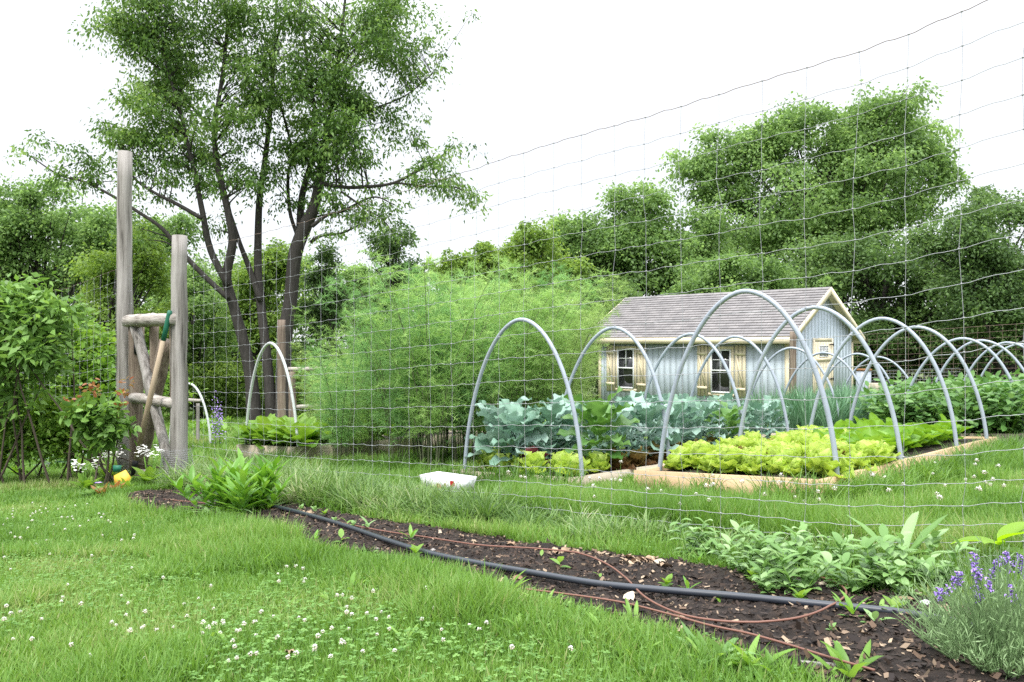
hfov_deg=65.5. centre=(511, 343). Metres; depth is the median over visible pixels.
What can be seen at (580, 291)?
asparagus plant
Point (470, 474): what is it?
grass tuft
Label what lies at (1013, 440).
grass tuft
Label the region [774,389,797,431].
onion plant
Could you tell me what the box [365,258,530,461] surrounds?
asparagus plant
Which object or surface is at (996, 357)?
hoop
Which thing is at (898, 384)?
potato plant
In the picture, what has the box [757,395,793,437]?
brassica plant
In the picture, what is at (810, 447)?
lettuce
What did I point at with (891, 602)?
seedling
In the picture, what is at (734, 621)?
drip tube
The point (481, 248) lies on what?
tree
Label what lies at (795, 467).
lettuce
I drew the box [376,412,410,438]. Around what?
leafy green
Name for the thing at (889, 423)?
romaine lettuce
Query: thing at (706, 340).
hoop
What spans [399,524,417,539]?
seedling
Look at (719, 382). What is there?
window
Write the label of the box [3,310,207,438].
leafy hedge
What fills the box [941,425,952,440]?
romaine lettuce
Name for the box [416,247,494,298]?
tree
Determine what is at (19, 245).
broadleaf tree
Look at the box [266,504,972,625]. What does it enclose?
water pipe
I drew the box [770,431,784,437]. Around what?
lettuce
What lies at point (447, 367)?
asparagus plant
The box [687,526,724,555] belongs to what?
oval leaf weed
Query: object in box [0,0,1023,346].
sky
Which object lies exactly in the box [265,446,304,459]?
grass tuft
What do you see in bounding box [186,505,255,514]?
strap leaf tuft
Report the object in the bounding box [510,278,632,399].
asparagus plant
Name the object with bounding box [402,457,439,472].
grass tuft
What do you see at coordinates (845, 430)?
lettuce
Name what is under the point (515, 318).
asparagus plant
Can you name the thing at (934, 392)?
potato plant
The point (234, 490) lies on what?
lily plant
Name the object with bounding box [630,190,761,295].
broadleaf tree
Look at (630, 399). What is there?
brassica plant
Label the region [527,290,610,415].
asparagus plant
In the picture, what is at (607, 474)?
raised bed
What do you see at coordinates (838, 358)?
hoop
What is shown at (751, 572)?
seedling
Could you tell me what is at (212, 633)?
lawn weed
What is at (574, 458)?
lettuce
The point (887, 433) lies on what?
romaine lettuce
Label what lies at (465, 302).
asparagus plant
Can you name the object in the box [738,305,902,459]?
hoop
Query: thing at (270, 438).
leafy green
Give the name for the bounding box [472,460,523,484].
grass tuft
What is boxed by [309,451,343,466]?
grass tuft
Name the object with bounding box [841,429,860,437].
romaine lettuce
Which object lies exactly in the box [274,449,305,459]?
grass tuft
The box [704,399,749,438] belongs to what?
brassica plant
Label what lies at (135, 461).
garden tool
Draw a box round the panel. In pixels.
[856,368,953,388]
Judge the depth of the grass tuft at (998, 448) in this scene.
6.84 m
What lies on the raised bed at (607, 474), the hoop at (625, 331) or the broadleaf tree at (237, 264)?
the hoop at (625, 331)
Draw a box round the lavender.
[890,535,1023,679]
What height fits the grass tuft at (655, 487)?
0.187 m
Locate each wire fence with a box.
[23,265,131,468]
[192,0,1023,557]
[854,323,1023,385]
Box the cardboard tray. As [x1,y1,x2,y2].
[419,471,476,492]
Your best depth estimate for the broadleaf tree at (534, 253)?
28.57 m
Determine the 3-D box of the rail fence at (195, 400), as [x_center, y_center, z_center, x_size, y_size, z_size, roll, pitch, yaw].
[-5.852,1.039,14.600,0.329,0.077,0.075,0,0,0]
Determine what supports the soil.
on the ground at (362, 551)
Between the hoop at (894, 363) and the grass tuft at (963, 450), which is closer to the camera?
the grass tuft at (963, 450)
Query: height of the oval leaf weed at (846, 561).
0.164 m
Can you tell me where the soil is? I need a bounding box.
[128,488,1023,681]
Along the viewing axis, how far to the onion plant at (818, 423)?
10.06 m
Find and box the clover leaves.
[0,486,1020,681]
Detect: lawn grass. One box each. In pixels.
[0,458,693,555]
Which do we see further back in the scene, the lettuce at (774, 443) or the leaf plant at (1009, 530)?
the lettuce at (774, 443)
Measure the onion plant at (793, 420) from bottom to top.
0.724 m
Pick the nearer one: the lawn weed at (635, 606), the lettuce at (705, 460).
the lawn weed at (635, 606)
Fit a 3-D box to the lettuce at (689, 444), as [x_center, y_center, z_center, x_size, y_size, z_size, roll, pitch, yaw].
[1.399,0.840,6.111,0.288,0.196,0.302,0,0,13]
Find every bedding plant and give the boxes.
[78,487,99,497]
[90,483,107,496]
[106,480,126,489]
[115,476,138,487]
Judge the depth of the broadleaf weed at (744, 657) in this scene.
1.99 m
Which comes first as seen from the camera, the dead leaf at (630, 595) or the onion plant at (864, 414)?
the dead leaf at (630, 595)
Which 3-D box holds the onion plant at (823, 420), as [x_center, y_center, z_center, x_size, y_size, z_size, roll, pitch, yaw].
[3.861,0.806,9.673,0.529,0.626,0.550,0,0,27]
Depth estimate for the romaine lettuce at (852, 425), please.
7.60 m
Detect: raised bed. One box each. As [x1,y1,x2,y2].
[236,430,484,459]
[453,440,694,486]
[634,436,995,502]
[960,425,1023,440]
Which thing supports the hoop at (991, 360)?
on the raised bed at (998, 433)
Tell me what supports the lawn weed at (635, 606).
on the soil
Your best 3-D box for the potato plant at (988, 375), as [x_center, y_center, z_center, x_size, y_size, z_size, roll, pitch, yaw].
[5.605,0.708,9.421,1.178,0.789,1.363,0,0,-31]
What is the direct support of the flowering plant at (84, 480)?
on the ground at (362, 551)
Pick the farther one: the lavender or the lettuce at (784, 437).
the lettuce at (784, 437)
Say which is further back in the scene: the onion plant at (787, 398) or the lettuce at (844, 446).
the onion plant at (787, 398)
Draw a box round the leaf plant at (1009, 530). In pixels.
[951,522,1023,571]
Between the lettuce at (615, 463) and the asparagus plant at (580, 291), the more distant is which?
the asparagus plant at (580, 291)
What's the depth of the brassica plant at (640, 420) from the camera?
8.06 m
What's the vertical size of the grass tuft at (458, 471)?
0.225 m
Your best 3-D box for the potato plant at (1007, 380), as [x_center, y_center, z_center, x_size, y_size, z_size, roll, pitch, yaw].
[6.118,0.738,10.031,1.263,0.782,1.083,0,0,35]
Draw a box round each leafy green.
[230,423,254,444]
[233,414,274,443]
[242,415,275,448]
[252,417,288,445]
[267,417,322,447]
[267,420,314,445]
[273,412,306,423]
[297,414,315,439]
[301,416,332,442]
[316,419,348,443]
[354,424,380,440]
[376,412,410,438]
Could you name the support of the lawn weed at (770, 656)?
on the ground at (362, 551)
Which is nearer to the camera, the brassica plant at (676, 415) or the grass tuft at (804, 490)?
the grass tuft at (804, 490)
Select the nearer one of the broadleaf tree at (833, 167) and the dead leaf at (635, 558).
the dead leaf at (635, 558)
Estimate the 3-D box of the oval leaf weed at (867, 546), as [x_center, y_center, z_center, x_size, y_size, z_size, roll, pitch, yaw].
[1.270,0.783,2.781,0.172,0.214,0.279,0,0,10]
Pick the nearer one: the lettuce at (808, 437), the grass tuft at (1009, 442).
the lettuce at (808, 437)
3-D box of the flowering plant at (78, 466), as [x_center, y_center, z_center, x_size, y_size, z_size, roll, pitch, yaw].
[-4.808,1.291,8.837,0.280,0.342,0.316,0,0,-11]
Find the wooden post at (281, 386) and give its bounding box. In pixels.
[277,320,285,416]
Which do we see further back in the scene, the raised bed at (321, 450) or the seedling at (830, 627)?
the raised bed at (321, 450)
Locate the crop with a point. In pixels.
(224, 427)
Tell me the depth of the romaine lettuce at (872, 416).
8.07 m
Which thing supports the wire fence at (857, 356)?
on the ground at (362, 551)
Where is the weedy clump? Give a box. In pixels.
[0,400,163,480]
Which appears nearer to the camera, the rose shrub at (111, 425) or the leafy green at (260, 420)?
the rose shrub at (111, 425)
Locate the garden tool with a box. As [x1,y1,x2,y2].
[131,310,171,475]
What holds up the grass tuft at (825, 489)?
on the ground at (362, 551)
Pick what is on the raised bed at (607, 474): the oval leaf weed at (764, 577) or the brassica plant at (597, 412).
the brassica plant at (597, 412)
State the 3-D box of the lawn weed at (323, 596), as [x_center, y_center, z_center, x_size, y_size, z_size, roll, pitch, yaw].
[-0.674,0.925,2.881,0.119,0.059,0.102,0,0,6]
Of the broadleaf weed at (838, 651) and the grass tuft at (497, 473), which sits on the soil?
the broadleaf weed at (838, 651)
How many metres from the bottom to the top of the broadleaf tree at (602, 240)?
9.598 m
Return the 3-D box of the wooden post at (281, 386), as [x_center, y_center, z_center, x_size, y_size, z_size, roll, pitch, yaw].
[-4.055,0.719,14.002,0.162,2.280,0.157,0,0,0]
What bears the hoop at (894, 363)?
on the raised bed
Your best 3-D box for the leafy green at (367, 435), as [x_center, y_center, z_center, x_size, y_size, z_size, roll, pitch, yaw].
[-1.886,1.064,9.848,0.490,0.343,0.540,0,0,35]
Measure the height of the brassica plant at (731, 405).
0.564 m
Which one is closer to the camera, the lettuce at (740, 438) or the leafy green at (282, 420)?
the lettuce at (740, 438)
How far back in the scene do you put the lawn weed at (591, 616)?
2.40 m
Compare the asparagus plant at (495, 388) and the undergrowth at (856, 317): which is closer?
the asparagus plant at (495, 388)
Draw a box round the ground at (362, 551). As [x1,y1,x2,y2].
[0,347,992,681]
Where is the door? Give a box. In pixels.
[815,342,833,393]
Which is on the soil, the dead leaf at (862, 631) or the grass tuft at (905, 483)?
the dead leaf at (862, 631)
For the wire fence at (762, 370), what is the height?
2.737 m
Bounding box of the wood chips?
[128,487,1022,681]
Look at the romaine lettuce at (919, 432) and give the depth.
6.88 m
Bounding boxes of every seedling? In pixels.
[306,530,319,539]
[332,528,348,542]
[361,516,374,526]
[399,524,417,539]
[409,544,422,555]
[550,556,570,567]
[658,574,672,586]
[678,576,700,587]
[744,567,756,581]
[760,581,775,592]
[789,587,812,598]
[826,622,835,630]
[831,591,854,605]
[837,590,869,616]
[860,608,894,622]
[883,595,905,607]
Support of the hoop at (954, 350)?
attached to the raised bed at (930, 449)
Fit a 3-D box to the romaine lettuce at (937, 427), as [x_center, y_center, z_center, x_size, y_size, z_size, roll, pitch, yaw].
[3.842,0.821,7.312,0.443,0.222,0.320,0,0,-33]
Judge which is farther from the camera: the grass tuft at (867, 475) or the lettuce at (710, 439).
the lettuce at (710, 439)
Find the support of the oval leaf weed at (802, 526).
on the ground at (362, 551)
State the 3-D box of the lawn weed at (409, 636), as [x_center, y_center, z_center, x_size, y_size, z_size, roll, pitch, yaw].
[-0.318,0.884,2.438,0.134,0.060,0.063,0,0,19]
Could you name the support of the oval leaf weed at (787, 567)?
on the soil
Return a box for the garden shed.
[587,287,864,403]
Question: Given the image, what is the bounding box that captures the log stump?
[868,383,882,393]
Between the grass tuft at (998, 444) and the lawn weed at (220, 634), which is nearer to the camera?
the lawn weed at (220, 634)
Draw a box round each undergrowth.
[18,290,1023,411]
[161,337,390,417]
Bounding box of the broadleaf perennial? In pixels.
[2,391,111,478]
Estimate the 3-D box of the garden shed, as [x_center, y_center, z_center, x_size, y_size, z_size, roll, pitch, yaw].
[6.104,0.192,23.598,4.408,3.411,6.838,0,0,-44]
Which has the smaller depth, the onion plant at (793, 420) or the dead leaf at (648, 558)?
the dead leaf at (648, 558)
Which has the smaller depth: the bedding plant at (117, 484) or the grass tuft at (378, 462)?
the bedding plant at (117, 484)
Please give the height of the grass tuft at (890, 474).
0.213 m
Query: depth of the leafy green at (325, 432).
9.55 m
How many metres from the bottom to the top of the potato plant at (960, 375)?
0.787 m
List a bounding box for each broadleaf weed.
[677,621,761,663]
[725,640,804,681]
[808,639,881,676]
[847,511,953,558]
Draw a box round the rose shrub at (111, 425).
[58,376,141,485]
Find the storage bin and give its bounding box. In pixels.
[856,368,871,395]
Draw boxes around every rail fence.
[188,398,201,401]
[288,367,337,408]
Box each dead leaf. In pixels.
[284,648,294,654]
[623,591,636,599]
[631,557,643,561]
[644,557,653,562]
[653,559,665,563]
[657,562,672,566]
[859,628,871,635]
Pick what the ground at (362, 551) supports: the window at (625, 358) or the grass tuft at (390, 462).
the grass tuft at (390, 462)
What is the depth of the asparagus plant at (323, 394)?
10.15 m
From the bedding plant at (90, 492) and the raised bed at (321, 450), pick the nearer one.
the bedding plant at (90, 492)
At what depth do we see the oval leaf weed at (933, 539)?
3.10 m
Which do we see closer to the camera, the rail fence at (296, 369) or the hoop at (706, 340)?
the hoop at (706, 340)
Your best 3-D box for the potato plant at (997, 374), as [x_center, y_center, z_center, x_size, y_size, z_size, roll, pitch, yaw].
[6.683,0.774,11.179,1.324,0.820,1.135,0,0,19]
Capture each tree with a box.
[0,169,116,314]
[2,0,493,419]
[24,188,210,346]
[55,218,195,351]
[137,249,257,418]
[148,244,318,391]
[202,237,320,388]
[292,239,362,393]
[305,259,435,361]
[357,220,429,404]
[413,248,512,313]
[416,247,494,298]
[468,239,508,299]
[469,210,597,306]
[506,176,719,303]
[554,277,648,386]
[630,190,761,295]
[654,75,1003,311]
[659,235,855,314]
[765,224,984,384]
[886,187,1023,379]
[942,183,1011,372]
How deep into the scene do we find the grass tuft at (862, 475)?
5.02 m
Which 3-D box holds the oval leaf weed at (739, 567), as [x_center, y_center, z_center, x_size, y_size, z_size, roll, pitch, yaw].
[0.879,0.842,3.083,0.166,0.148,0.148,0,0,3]
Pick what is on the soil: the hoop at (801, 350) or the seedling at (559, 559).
the seedling at (559, 559)
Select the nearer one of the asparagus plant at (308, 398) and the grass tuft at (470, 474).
the grass tuft at (470, 474)
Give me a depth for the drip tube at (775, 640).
2.31 m
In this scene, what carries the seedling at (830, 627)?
on the soil
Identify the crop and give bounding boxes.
[217,424,229,432]
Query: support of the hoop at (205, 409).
on the ground at (362, 551)
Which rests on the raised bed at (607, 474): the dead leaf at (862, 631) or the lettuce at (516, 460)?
the lettuce at (516, 460)
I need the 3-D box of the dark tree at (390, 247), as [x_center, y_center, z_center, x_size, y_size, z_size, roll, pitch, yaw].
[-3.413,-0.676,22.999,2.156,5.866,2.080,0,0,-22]
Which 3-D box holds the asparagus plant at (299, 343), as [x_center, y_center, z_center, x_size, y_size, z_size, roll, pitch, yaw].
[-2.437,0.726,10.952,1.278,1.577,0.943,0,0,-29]
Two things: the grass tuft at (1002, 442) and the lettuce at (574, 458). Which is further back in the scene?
the grass tuft at (1002, 442)
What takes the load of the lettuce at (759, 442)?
on the raised bed at (930, 449)
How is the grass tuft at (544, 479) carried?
on the ground at (362, 551)
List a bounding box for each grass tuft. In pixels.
[221,448,237,460]
[250,445,281,459]
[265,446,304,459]
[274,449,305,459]
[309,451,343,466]
[330,457,355,466]
[341,448,386,466]
[355,453,384,467]
[363,454,401,468]
[367,446,417,469]
[388,458,432,470]
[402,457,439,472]
[436,459,471,474]
[454,461,487,479]
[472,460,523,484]
[472,464,498,483]
[493,464,544,480]
[502,454,555,481]
[528,460,592,486]
[531,467,563,481]
[602,466,657,492]
[637,475,674,492]
[666,466,725,492]
[726,470,817,496]
[751,465,855,500]
[768,470,858,505]
[775,474,834,501]
[786,477,857,501]
[800,470,896,500]
[805,463,902,492]
[822,466,898,487]
[829,470,912,500]
[830,471,895,497]
[831,476,871,500]
[840,468,901,497]
[849,477,884,502]
[862,468,895,490]
[866,463,925,487]
[869,468,930,496]
[875,461,947,487]
[880,470,928,484]
[881,455,950,482]
[883,474,930,493]
[895,450,960,480]
[895,457,950,485]
[897,456,959,485]
[904,453,961,477]
[907,453,966,477]
[911,454,959,475]
[915,462,956,484]
[916,447,980,469]
[925,454,955,467]
[932,452,969,471]
[933,439,984,460]
[935,438,994,458]
[938,439,1012,465]
[966,443,1010,454]
[971,438,1019,452]
[971,444,1011,460]
[974,437,1021,450]
[981,435,1023,450]
[987,434,1023,447]
[989,433,1022,449]
[997,432,1023,442]
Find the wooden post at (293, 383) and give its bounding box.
[288,371,296,416]
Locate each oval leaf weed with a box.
[667,517,716,557]
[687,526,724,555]
[701,533,730,564]
[719,544,764,573]
[721,533,809,561]
[730,519,812,548]
[738,541,773,560]
[746,528,819,564]
[748,541,788,581]
[752,557,795,590]
[759,554,837,562]
[760,529,821,578]
[764,541,853,595]
[779,521,812,558]
[789,547,817,590]
[797,534,839,555]
[803,531,863,576]
[815,529,861,563]
[816,536,869,568]
[817,552,885,595]
[849,552,890,590]
[850,536,912,591]
[865,548,940,585]
[874,531,941,588]
[875,523,948,562]
[875,556,920,596]
[903,558,964,590]
[910,534,979,589]
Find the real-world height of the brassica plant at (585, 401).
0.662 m
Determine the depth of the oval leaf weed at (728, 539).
3.23 m
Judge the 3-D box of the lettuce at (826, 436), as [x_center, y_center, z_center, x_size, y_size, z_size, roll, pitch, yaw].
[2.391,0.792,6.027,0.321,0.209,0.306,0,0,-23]
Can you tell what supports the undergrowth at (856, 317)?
on the ground at (362, 551)
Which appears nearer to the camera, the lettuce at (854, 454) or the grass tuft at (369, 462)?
the lettuce at (854, 454)
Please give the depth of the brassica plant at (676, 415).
7.49 m
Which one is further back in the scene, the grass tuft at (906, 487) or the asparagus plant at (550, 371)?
the asparagus plant at (550, 371)
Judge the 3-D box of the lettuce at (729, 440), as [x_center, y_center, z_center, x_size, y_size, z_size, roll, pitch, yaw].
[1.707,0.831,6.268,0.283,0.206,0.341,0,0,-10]
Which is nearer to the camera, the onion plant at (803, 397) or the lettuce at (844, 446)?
the lettuce at (844, 446)
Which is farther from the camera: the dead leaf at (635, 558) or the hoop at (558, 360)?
the hoop at (558, 360)
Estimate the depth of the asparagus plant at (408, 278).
8.91 m
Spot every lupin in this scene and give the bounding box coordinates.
[210,390,221,446]
[215,400,225,446]
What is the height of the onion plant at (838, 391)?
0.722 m
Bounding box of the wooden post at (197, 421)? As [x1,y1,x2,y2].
[196,403,199,439]
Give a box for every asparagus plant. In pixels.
[288,361,339,419]
[290,342,373,415]
[291,305,417,455]
[292,320,394,459]
[303,352,381,443]
[305,364,349,421]
[306,330,385,421]
[315,273,463,463]
[323,366,392,455]
[347,243,521,466]
[354,284,497,462]
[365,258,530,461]
[371,261,493,456]
[380,283,486,454]
[387,276,497,452]
[398,275,533,455]
[407,259,545,452]
[409,275,562,459]
[426,266,592,456]
[446,261,578,397]
[451,276,568,398]
[454,266,615,423]
[458,263,606,414]
[477,280,603,391]
[489,287,590,390]
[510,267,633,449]
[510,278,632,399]
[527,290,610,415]
[560,287,606,394]
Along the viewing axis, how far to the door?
21.26 m
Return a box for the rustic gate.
[121,313,175,476]
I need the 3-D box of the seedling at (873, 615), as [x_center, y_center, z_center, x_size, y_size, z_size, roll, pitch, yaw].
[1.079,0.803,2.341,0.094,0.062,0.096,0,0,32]
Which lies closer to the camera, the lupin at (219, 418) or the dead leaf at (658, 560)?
the dead leaf at (658, 560)
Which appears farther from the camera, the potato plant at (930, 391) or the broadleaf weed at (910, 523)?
the potato plant at (930, 391)
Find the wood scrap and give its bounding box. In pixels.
[800,660,836,667]
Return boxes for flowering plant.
[5,459,30,472]
[32,461,49,477]
[65,457,90,472]
[71,457,101,489]
[93,446,125,479]
[133,444,163,483]
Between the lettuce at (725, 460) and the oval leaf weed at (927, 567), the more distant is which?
the lettuce at (725, 460)
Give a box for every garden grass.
[7,388,1023,468]
[111,434,1023,564]
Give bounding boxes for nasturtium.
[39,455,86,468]
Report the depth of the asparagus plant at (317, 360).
9.69 m
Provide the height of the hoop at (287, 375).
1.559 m
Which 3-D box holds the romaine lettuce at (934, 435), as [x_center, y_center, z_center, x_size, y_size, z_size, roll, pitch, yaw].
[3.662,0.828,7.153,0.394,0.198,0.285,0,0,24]
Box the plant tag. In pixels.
[113,465,130,483]
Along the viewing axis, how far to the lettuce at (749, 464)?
5.38 m
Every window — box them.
[617,349,633,388]
[710,349,730,392]
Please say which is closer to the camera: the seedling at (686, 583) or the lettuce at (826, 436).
the seedling at (686, 583)
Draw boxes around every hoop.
[169,383,211,441]
[244,342,298,446]
[463,318,583,475]
[556,326,669,455]
[643,333,744,434]
[658,289,839,474]
[690,335,788,431]
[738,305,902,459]
[750,347,840,416]
[783,352,868,414]
[809,317,958,445]
[827,353,895,395]
[844,356,908,386]
[850,325,988,438]
[900,337,1023,431]
[935,339,1023,382]
[964,341,1022,380]
[981,343,1022,376]
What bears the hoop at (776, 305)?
on the raised bed at (930, 449)
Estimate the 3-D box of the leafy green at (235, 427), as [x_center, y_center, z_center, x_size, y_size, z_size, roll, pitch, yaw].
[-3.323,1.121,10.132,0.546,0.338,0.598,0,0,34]
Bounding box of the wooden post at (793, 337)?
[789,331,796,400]
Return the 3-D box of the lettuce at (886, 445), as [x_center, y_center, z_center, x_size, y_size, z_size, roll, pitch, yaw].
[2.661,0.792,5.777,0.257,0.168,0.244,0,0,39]
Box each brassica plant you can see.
[464,396,535,458]
[485,402,538,457]
[487,398,550,472]
[519,400,576,469]
[527,410,557,452]
[534,393,589,449]
[547,395,610,458]
[556,386,639,459]
[572,393,605,450]
[584,425,625,452]
[586,402,652,456]
[607,390,652,446]
[607,392,645,456]
[624,399,659,449]
[626,395,683,464]
[642,393,706,448]
[643,392,669,442]
[651,396,706,433]
[672,395,726,444]
[678,393,722,440]
[703,388,743,434]
[703,396,730,437]
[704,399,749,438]
[711,398,763,440]
[742,400,782,438]
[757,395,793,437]
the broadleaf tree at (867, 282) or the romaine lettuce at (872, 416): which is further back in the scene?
the broadleaf tree at (867, 282)
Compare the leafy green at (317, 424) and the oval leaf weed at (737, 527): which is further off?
the leafy green at (317, 424)
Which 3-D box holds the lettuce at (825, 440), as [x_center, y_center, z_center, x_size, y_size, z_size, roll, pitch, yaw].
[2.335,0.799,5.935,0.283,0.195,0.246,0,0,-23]
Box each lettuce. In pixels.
[476,447,505,470]
[489,452,513,470]
[511,450,523,469]
[517,450,548,474]
[518,446,549,465]
[547,450,573,475]
[554,453,590,476]
[585,450,611,472]
[603,447,635,470]
[626,446,656,466]
[644,441,666,464]
[663,445,691,466]
[664,452,690,469]
[683,439,719,467]
[683,440,694,451]
[698,450,720,472]
[699,434,715,444]
[708,444,747,473]
[712,443,725,451]
[715,437,739,446]
[731,450,764,474]
[734,435,750,442]
[739,438,761,447]
[741,445,750,450]
[742,431,762,440]
[749,445,772,469]
[756,439,765,445]
[759,443,782,456]
[761,456,788,474]
[763,439,781,446]
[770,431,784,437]
[773,433,798,442]
[776,447,801,465]
[779,442,804,458]
[783,457,808,475]
[785,430,804,442]
[794,425,807,432]
[797,432,819,445]
[800,440,829,459]
[800,444,854,477]
[808,427,825,432]
[812,434,847,443]
[813,428,855,443]
[818,424,844,433]
[819,438,836,444]
[828,440,852,455]
[834,419,855,429]
[838,427,850,434]
[839,454,854,471]
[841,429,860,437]
[844,439,888,466]
[844,449,877,470]
[845,419,870,427]
[845,420,869,431]
[847,427,883,445]
[853,416,880,428]
[862,412,884,427]
[867,439,897,465]
[875,426,904,447]
[880,417,912,428]
[884,442,900,456]
[892,425,922,449]
[893,431,919,452]
[909,424,942,446]
[912,429,931,448]
[913,421,951,441]
[938,413,973,440]
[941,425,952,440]
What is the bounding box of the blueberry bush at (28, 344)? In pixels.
[0,271,113,484]
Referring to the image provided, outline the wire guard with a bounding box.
[159,448,193,474]
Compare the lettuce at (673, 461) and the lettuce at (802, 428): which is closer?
the lettuce at (673, 461)
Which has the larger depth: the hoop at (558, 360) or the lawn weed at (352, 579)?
the hoop at (558, 360)
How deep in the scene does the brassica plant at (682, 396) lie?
8.76 m
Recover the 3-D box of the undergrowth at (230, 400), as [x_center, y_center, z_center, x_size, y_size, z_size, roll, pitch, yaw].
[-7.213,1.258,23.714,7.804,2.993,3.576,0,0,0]
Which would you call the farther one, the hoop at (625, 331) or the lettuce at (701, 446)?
the hoop at (625, 331)
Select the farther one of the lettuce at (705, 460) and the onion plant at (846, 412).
the onion plant at (846, 412)
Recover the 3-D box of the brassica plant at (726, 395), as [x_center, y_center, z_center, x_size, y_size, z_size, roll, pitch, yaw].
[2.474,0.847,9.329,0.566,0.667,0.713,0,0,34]
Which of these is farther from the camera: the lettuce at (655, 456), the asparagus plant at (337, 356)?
the asparagus plant at (337, 356)
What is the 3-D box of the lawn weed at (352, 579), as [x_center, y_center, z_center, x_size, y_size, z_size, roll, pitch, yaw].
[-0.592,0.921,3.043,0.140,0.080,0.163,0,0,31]
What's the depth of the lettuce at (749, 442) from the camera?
6.13 m
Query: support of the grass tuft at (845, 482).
on the ground at (362, 551)
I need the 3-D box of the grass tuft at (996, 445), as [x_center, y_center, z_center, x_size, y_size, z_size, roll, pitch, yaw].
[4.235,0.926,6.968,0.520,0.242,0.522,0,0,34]
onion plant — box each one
[724,390,760,431]
[747,388,784,426]
[758,386,810,430]
[758,388,787,426]
[772,384,816,429]
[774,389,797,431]
[782,380,828,401]
[785,384,814,426]
[787,384,829,426]
[790,385,820,417]
[801,390,839,425]
[810,393,849,427]
[815,383,862,425]
[826,386,865,419]
[827,378,853,402]
[831,381,873,423]
[843,385,878,420]
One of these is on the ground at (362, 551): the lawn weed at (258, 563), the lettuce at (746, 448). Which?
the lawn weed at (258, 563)
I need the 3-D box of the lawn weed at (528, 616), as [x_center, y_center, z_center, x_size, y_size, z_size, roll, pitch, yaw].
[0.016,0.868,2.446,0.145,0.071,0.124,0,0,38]
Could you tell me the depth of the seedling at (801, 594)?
2.61 m
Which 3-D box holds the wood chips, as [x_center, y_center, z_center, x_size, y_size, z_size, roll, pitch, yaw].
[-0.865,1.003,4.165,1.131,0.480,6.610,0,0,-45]
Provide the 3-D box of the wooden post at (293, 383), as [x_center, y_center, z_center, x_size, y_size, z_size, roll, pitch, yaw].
[-4.140,1.206,15.004,0.155,1.373,0.153,0,0,0]
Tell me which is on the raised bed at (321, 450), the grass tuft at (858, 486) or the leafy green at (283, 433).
the leafy green at (283, 433)
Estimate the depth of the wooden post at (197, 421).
14.97 m
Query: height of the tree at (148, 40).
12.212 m
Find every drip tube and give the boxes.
[128,497,846,622]
[525,588,874,671]
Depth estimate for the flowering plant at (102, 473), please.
7.71 m
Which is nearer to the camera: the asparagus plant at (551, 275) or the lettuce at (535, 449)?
the lettuce at (535, 449)
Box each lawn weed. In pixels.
[200,623,214,635]
[212,630,245,647]
[236,552,274,573]
[277,594,300,609]
[313,589,340,605]
[333,571,369,590]
[385,623,423,640]
[494,613,534,631]
[495,569,531,591]
[520,589,565,602]
[562,605,599,623]
[586,611,607,635]
[608,641,660,659]
[617,597,637,617]
[636,619,650,638]
[685,630,723,658]
[731,634,779,670]
[739,648,799,681]
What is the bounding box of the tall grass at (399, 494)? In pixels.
[133,444,1023,589]
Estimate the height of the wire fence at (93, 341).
2.375 m
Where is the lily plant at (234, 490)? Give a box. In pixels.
[164,448,296,514]
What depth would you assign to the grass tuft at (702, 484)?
5.24 m
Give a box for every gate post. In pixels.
[116,150,133,469]
[170,234,187,474]
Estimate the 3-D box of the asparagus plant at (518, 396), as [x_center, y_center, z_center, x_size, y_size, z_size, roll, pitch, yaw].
[0.021,0.240,8.881,1.788,2.138,1.772,0,0,25]
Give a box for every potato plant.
[848,376,942,424]
[849,378,949,424]
[859,370,952,421]
[888,382,974,432]
[901,377,990,431]
[907,385,982,424]
[908,370,1022,432]
[913,372,982,418]
[917,382,1001,436]
[926,375,990,391]
[940,371,1022,431]
[953,375,1023,438]
[959,368,1023,436]
[991,370,1005,382]
[998,372,1018,426]
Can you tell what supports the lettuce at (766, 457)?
on the raised bed at (930, 449)
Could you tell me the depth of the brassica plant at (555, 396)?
7.94 m
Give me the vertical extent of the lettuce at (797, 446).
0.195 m
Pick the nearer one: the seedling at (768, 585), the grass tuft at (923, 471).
the seedling at (768, 585)
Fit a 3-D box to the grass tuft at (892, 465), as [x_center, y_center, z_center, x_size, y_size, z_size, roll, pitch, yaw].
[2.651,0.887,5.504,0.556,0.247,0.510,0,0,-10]
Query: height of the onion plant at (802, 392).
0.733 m
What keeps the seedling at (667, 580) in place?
on the soil
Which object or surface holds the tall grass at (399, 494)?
on the ground at (362, 551)
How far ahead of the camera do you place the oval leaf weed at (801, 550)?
2.79 m
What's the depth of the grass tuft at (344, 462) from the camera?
8.26 m
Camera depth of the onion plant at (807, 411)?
9.80 m
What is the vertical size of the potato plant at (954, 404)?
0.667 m
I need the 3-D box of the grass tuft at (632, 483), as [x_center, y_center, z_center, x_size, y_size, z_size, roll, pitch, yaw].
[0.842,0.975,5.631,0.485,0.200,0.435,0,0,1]
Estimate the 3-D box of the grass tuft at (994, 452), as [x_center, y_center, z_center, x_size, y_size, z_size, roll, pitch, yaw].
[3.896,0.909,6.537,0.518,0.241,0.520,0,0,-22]
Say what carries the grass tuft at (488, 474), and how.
on the ground at (362, 551)

